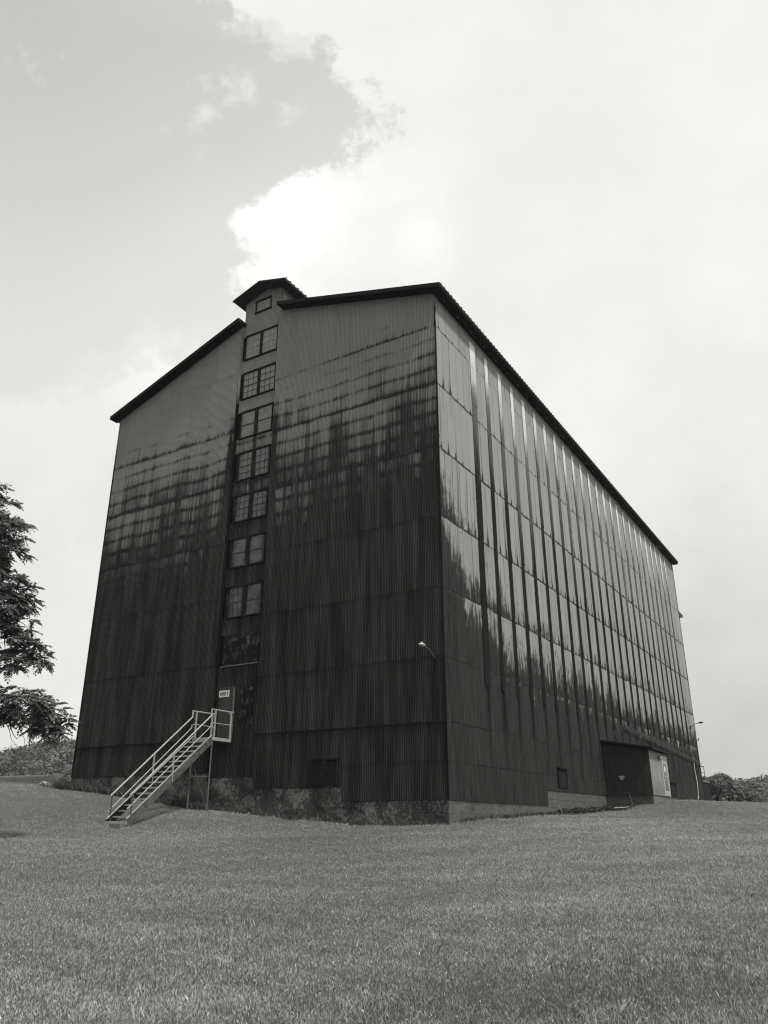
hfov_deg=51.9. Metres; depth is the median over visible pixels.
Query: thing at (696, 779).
drain pipe
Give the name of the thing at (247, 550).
window
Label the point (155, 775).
staircase
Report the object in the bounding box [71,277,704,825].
warehouse
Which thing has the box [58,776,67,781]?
stone block
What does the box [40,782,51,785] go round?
stone block
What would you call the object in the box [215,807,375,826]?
weeds
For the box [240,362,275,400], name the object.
window
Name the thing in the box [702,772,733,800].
tree
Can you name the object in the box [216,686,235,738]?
door
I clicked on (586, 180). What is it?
sky
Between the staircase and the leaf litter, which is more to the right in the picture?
the leaf litter
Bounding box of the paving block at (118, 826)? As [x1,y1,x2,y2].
[104,824,123,828]
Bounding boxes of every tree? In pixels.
[0,483,81,751]
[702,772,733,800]
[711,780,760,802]
[739,778,767,794]
[753,792,767,802]
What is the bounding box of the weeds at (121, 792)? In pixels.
[41,780,220,811]
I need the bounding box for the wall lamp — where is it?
[418,642,436,661]
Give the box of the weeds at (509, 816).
[458,798,698,822]
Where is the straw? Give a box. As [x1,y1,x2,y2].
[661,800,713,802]
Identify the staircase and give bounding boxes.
[104,708,233,825]
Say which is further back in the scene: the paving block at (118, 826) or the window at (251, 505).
the window at (251, 505)
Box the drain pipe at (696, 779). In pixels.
[693,757,698,798]
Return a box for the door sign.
[219,690,229,697]
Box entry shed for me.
[601,740,672,804]
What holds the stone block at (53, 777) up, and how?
on the ground at (78, 808)
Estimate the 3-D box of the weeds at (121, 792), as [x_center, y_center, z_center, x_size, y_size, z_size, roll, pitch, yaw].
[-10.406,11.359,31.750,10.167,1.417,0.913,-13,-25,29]
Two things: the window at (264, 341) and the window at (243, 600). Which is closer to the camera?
the window at (243, 600)
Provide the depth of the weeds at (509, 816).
28.03 m
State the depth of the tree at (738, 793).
78.29 m
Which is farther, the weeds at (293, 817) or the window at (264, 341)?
the window at (264, 341)
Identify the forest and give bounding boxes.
[0,737,767,791]
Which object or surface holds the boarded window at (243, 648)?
in the warehouse
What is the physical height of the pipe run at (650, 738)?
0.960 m
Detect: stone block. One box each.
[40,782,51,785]
[47,773,66,784]
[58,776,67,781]
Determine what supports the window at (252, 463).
in the warehouse
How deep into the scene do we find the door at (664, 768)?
39.88 m
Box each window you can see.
[220,631,260,667]
[224,580,262,619]
[228,531,265,569]
[231,487,268,523]
[235,444,270,482]
[238,402,273,440]
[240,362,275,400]
[243,324,277,361]
[254,295,271,314]
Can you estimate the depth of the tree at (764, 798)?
81.59 m
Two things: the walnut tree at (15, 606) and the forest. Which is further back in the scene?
the forest
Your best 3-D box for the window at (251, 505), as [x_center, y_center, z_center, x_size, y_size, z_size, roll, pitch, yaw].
[-5.703,-0.266,33.722,1.946,1.290,0.120,-13,-25,29]
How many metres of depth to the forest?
253.70 m
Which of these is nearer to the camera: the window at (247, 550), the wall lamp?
the wall lamp
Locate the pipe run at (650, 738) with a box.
[625,725,701,764]
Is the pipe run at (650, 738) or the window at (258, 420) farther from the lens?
the pipe run at (650, 738)
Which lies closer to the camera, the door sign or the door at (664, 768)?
the door sign
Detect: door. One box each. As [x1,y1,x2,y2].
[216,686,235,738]
[660,756,670,796]
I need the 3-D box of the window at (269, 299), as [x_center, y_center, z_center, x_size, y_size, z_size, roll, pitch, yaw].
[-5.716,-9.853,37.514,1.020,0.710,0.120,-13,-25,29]
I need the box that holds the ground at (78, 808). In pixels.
[0,776,767,1023]
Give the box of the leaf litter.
[556,803,642,814]
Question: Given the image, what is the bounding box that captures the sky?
[0,0,767,780]
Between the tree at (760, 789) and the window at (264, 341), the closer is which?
the window at (264, 341)
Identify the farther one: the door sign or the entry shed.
the entry shed

